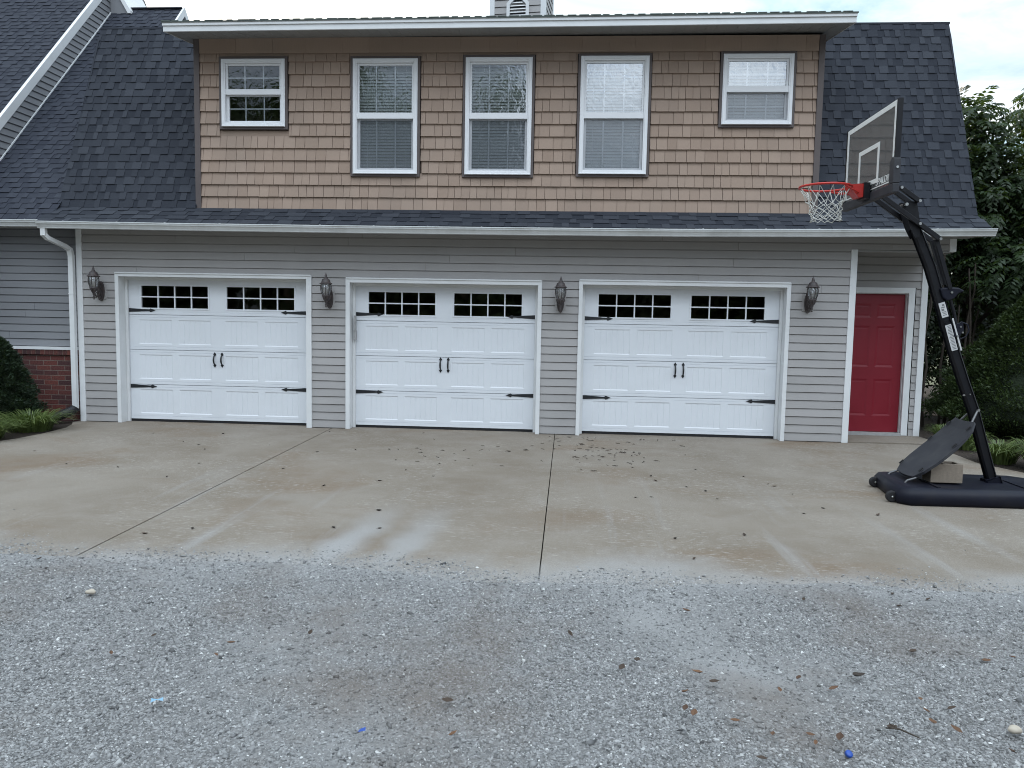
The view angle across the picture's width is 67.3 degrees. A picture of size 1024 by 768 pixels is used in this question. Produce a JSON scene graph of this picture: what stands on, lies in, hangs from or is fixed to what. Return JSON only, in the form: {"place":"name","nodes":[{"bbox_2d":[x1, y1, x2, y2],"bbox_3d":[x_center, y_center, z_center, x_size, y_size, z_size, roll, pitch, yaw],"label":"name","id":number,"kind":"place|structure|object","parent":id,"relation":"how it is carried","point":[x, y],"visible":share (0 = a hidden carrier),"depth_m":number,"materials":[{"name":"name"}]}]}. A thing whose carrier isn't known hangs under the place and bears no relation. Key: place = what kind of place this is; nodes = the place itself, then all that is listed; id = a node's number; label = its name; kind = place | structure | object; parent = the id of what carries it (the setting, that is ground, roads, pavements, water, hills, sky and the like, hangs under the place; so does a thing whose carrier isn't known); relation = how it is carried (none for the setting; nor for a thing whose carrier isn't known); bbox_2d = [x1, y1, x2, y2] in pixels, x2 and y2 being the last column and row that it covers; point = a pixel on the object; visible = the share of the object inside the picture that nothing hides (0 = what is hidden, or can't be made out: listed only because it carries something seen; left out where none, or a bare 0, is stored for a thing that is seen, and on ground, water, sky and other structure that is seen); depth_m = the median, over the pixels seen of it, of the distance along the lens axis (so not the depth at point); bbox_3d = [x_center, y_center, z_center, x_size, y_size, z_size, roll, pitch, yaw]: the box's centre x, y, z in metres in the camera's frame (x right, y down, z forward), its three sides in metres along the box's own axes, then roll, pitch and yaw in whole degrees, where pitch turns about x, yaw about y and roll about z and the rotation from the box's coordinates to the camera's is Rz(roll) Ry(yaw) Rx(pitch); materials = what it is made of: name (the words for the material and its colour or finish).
{"place":"outdoors","nodes":[
{"label":"outdoors","id":0,"kind":"place"},
{"bbox_2d":[0,420,1023,593],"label":"driveway","id":1,"kind":"structure","parent":0,"point":[483,509],"depth_m":6.84,"materials":[{"name":"concrete"}]},
{"bbox_2d":[35,0,997,442],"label":"garage building","id":2,"kind":"structure","parent":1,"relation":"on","point":[445,204],"depth_m":11.09,"materials":[{"name":"shingle"},{"name":"vinyl siding"},{"name":"white paint"}]},
{"bbox_2d":[87,266,106,300],"bbox_3d":[-6.130,-1.490,11.336,0.184,0.517,0.303,1,5,4],"label":"wall lantern","id":3,"kind":"object","parent":2,"relation":"attached to","point":[99,287],"depth_m":11.31,"materials":[{"name":"brown metal"}]},
{"bbox_2d":[128,280,305,425],"bbox_3d":[-4.435,-0.477,11.604,2.788,2.156,0.092,1,5,4],"label":"garage door","id":4,"kind":"structure","parent":2,"relation":"in","point":[168,332],"depth_m":11.63,"materials":[{"name":"white paint"}]},
{"bbox_2d":[219,56,288,129],"bbox_3d":[-3.714,-4.180,11.065,1.006,1.019,0.112,1,5,4],"label":"window","id":5,"kind":"structure","parent":2,"relation":"in","point":[225,93],"depth_m":11.05,"materials":[{"name":"white plastic"}]},
{"bbox_2d":[319,273,334,308],"bbox_3d":[-2.670,-1.352,11.111,0.184,0.517,0.303,1,5,4],"label":"wall lantern","id":6,"kind":"object","parent":2,"relation":"attached to","point":[329,297],"depth_m":11.06,"materials":[{"name":"brown metal"}]},
{"bbox_2d":[350,56,420,176],"bbox_3d":[-1.802,-3.809,11.005,1.003,1.673,0.190,1,5,4],"label":"window","id":7,"kind":"structure","parent":2,"relation":"in","point":[397,128],"depth_m":11.03,"materials":[{"name":"white plastic"}]},
{"bbox_2d":[356,286,535,431],"bbox_3d":[-1.001,-0.375,11.378,2.684,2.118,0.092,1,5,4],"label":"garage door","id":8,"kind":"structure","parent":2,"relation":"in","point":[385,338],"depth_m":11.40,"materials":[{"name":"white paint"}]},
{"bbox_2d":[462,55,535,177],"bbox_3d":[-0.189,-3.775,10.897,1.012,1.687,0.190,1,5,4],"label":"window","id":9,"kind":"structure","parent":2,"relation":"in","point":[478,152],"depth_m":10.92,"materials":[{"name":"white plastic"}]},
{"bbox_2d":[554,277,566,312],"bbox_3d":[0.689,-1.271,10.888,0.184,0.517,0.303,1,5,4],"label":"wall lantern","id":10,"kind":"object","parent":2,"relation":"attached to","point":[560,302],"depth_m":10.83,"materials":[{"name":"brown metal"}]},
{"bbox_2d":[576,53,651,177],"bbox_3d":[1.422,-3.751,10.789,1.015,1.682,0.190,1,5,4],"label":"window","id":11,"kind":"structure","parent":2,"relation":"in","point":[638,167],"depth_m":10.81,"materials":[{"name":"white plastic"}]},
{"bbox_2d":[582,288,779,438],"bbox_3d":[2.427,-0.304,11.150,2.795,2.140,0.092,1,5,4],"label":"garage door","id":12,"kind":"structure","parent":2,"relation":"in","point":[692,379],"depth_m":11.18,"materials":[{"name":"white paint"}]},
{"bbox_2d":[717,51,796,127],"bbox_3d":[3.378,-4.053,10.631,1.023,1.020,0.190,1,5,4],"label":"window","id":13,"kind":"structure","parent":2,"relation":"in","point":[785,119],"depth_m":10.61,"materials":[{"name":"white plastic"}]},
{"bbox_2d":[802,275,819,312],"bbox_3d":[4.145,-1.242,10.655,0.184,0.517,0.303,1,5,4],"label":"wall lantern","id":14,"kind":"object","parent":2,"relation":"attached to","point":[809,301],"depth_m":10.61,"materials":[{"name":"brown metal"}]},
{"bbox_2d":[848,287,915,435],"bbox_3d":[5.434,-0.336,11.569,1.065,2.215,0.140,1,5,4],"label":"entry door","id":15,"kind":"structure","parent":2,"relation":"in","point":[881,321],"depth_m":11.59,"materials":[{"name":"red paint"}]},
{"bbox_2d":[798,98,1023,508],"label":"basketball hoop","id":16,"kind":"object","parent":1,"relation":"on","point":[873,161],"visible":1,"depth_m":7.46,"materials":[{"name":"black plastic"}]},
{"bbox_2d":[922,461,962,482],"bbox_3d":[4.213,0.860,7.530,0.300,0.182,0.185,1,5,4],"label":"concrete block","id":17,"kind":"object","parent":16,"relation":"on","point":[947,472],"depth_m":7.44,"materials":[{"name":"beige concrete"}]},
{"bbox_2d":[0,509,1023,767],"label":"gravel","id":18,"kind":"structure","parent":0,"point":[100,601],"depth_m":3.68,"materials":[{"name":"grey gravel"}]},
{"bbox_2d":[85,589,95,593],"bbox_3d":[-2.460,1.213,4.493,0.062,0.032,0.040,1,5,4],"label":"pebble","id":19,"kind":"object","parent":18,"relation":"on","point":[91,591],"visible":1,"depth_m":4.48,"materials":[{"name":"white stone"}]},
{"bbox_2d":[438,697,452,701],"bbox_3d":[-0.282,1.351,3.289,0.072,0.010,0.033,6,12,2],"label":"leaf scrap","id":20,"kind":"object","parent":18,"relation":"on","point":[447,699],"visible":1,"depth_m":3.29,"materials":[{"name":"brown plant"}]},
{"bbox_2d":[691,709,697,714],"bbox_3d":[0.765,1.376,3.227,0.031,0.010,0.075,0,5,23],"label":"fallen leaf","id":21,"kind":"object","parent":18,"relation":"on","point":[694,711],"visible":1,"depth_m":3.23,"materials":[{"name":"brown plant"}]},
{"bbox_2d":[756,755,768,759],"bbox_3d":[0.946,1.409,2.896,0.062,0.008,0.023,3,5,16],"label":"leaf scrap","id":22,"kind":"object","parent":18,"relation":"on","point":[761,756],"visible":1,"depth_m":2.90,"materials":[{"name":"brown plant"}]},
{"bbox_2d":[836,732,843,739],"bbox_3d":[1.305,1.400,3.060,0.030,0.010,0.073,0,10,29],"label":"fallen leaf","id":23,"kind":"object","parent":18,"relation":"on","point":[839,735],"visible":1,"depth_m":3.06,"materials":[{"name":"brown plant"}]},
{"bbox_2d":[844,750,852,758],"bbox_3d":[1.285,1.410,2.932,0.030,0.013,0.030,19,34,2],"label":"bottle cap","id":24,"kind":"object","parent":18,"relation":"on","point":[848,754],"visible":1,"depth_m":2.93,"materials":[{"name":"blue plastic"}]},
{"bbox_2d":[849,672,864,676],"bbox_3d":[1.610,1.357,3.589,0.106,0.014,0.041,5,3,-25],"label":"leaf","id":25,"kind":"object","parent":18,"relation":"on","point":[857,674],"visible":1,"depth_m":3.60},
{"bbox_2d":[886,723,920,738],"bbox_3d":[1.569,1.400,3.093,0.040,0.011,0.129,-2,6,-35],"label":"twig","id":26,"kind":"object","parent":18,"relation":"on","point":[896,728],"visible":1,"depth_m":3.10,"materials":[{"name":"brown wood"}]},
{"bbox_2d":[951,724,964,735],"bbox_3d":[1.810,1.406,3.123,0.030,0.009,0.072,0,13,-22],"label":"fallen leaf","id":27,"kind":"object","parent":18,"relation":"on","point":[957,728],"visible":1,"depth_m":3.13,"materials":[{"name":"brown plant"}]},
{"bbox_2d":[1008,725,1022,733],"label":"pebble","id":28,"kind":"object","parent":18,"relation":"on","point":[1014,729],"visible":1,"depth_m":3.12,"materials":[{"name":"white stone"}]},
{"bbox_2d":[144,0,1023,181],"label":"sky","id":29,"kind":"structure","parent":0,"point":[987,36],"materials":[{"name":"white"}]},
{"bbox_2d":[541,337,950,560],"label":"ground","id":30,"kind":"structure","parent":0,"point":[930,383],"depth_m":23.40,"materials":[{"name":"grey concrete"}]},
{"bbox_2d":[0,421,74,440],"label":"planting bed","id":31,"kind":"object","parent":30,"relation":"on","point":[57,425],"visible":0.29,"depth_m":10.55,"materials":[{"name":"brown soil"}]},
{"bbox_2d":[0,415,29,439],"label":"grass clump","id":32,"kind":"object","parent":31,"relation":"on","point":[4,427],"visible":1,"depth_m":9.94,"materials":[{"name":"green plant"}]},
{"bbox_2d":[0,335,47,426],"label":"rounded evergreen","id":33,"kind":"object","parent":31,"relation":"on","point":[16,382],"visible":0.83,"depth_m":10.87,"materials":[{"name":"green plant"}]},
{"bbox_2d":[0,407,75,432],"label":"grass clump","id":34,"kind":"object","parent":31,"relation":"on","point":[38,422],"visible":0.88,"depth_m":10.54,"materials":[{"name":"green plant"}]},
{"bbox_2d":[49,405,79,422],"bbox_3d":[-6.737,0.485,11.351,0.138,0.311,0.692,4,6,33],"label":"drain pipe","id":35,"kind":"object","parent":31,"relation":"on","point":[73,409],"visible":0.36,"depth_m":11.45,"materials":[{"name":"grey plastic"}]},
{"bbox_2d":[0,0,188,420],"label":"house","id":36,"kind":"structure","parent":30,"relation":"on","point":[47,49],"depth_m":12.12,"materials":[{"name":"plastic"}]},
{"bbox_2d":[848,435,927,444],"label":"porch slab","id":37,"kind":"structure","parent":30,"relation":"on","point":[909,440],"depth_m":11.17,"materials":[{"name":"concrete"}]},
{"bbox_2d":[907,385,1023,472],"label":"planting bed","id":38,"kind":"object","parent":30,"relation":"on","point":[971,455],"visible":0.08,"depth_m":11.72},
{"bbox_2d":[926,424,945,433],"bbox_3d":[6.377,0.711,11.262,0.715,0.256,0.738,1,5,4],"label":"grass clump","id":39,"kind":"object","parent":38,"relation":"on","point":[939,427],"visible":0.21,"depth_m":11.35,"materials":[{"name":"green plant"}]},
{"bbox_2d":[922,271,998,418],"bbox_3d":[7.827,-0.748,14.157,3.000,3.264,2.446,1,5,4],"label":"understory shrub","id":40,"kind":"object","parent":38,"relation":"on","point":[934,355],"visible":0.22,"depth_m":13.87,"materials":[{"name":"green plant"}]},
{"bbox_2d":[922,254,1005,380],"bbox_3d":[9.601,-2.553,16.964,6.212,6.173,4.382,1,5,4],"label":"shade tree","id":41,"kind":"object","parent":38,"relation":"on","point":[982,312],"visible":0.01,"depth_m":16.11,"materials":[{"name":"green plant"}]},
{"bbox_2d":[938,429,997,450],"bbox_3d":[6.242,0.750,10.566,0.820,0.288,0.822,1,5,4],"label":"grass clump","id":42,"kind":"object","parent":38,"relation":"on","point":[966,444],"visible":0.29,"depth_m":10.44,"materials":[{"name":"green plant"}]},
{"bbox_2d":[920,294,1023,438],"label":"conical evergreen","id":43,"kind":"object","parent":38,"relation":"on","point":[994,363],"visible":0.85,"depth_m":11.71,"materials":[{"name":"green plant"}]},
{"bbox_2d":[933,85,1023,357],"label":"leafy tree","id":44,"kind":"object","parent":38,"relation":"on","point":[992,258],"visible":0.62,"depth_m":12.99,"materials":[{"name":"green plant"}]},
{"bbox_2d":[968,438,1023,464],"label":"grass clump","id":45,"kind":"object","parent":38,"relation":"on","point":[1009,457],"visible":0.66,"depth_m":9.40,"materials":[{"name":"green plant"}]},
{"bbox_2d":[989,88,1023,286],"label":"leafy tree","id":46,"kind":"object","parent":38,"relation":"on","point":[1019,114],"visible":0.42,"depth_m":13.51,"materials":[{"name":"green plant"}]},
{"bbox_2d":[997,436,1023,459],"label":"grass clump","id":47,"kind":"object","parent":38,"relation":"on","point":[1022,451],"visible":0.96,"depth_m":9.23,"materials":[{"name":"green plant"}]},
{"bbox_2d":[920,253,982,426],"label":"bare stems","id":48,"kind":"object","parent":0,"point":[969,304],"visible":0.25,"depth_m":12.81,"materials":[{"name":"brown plant"}]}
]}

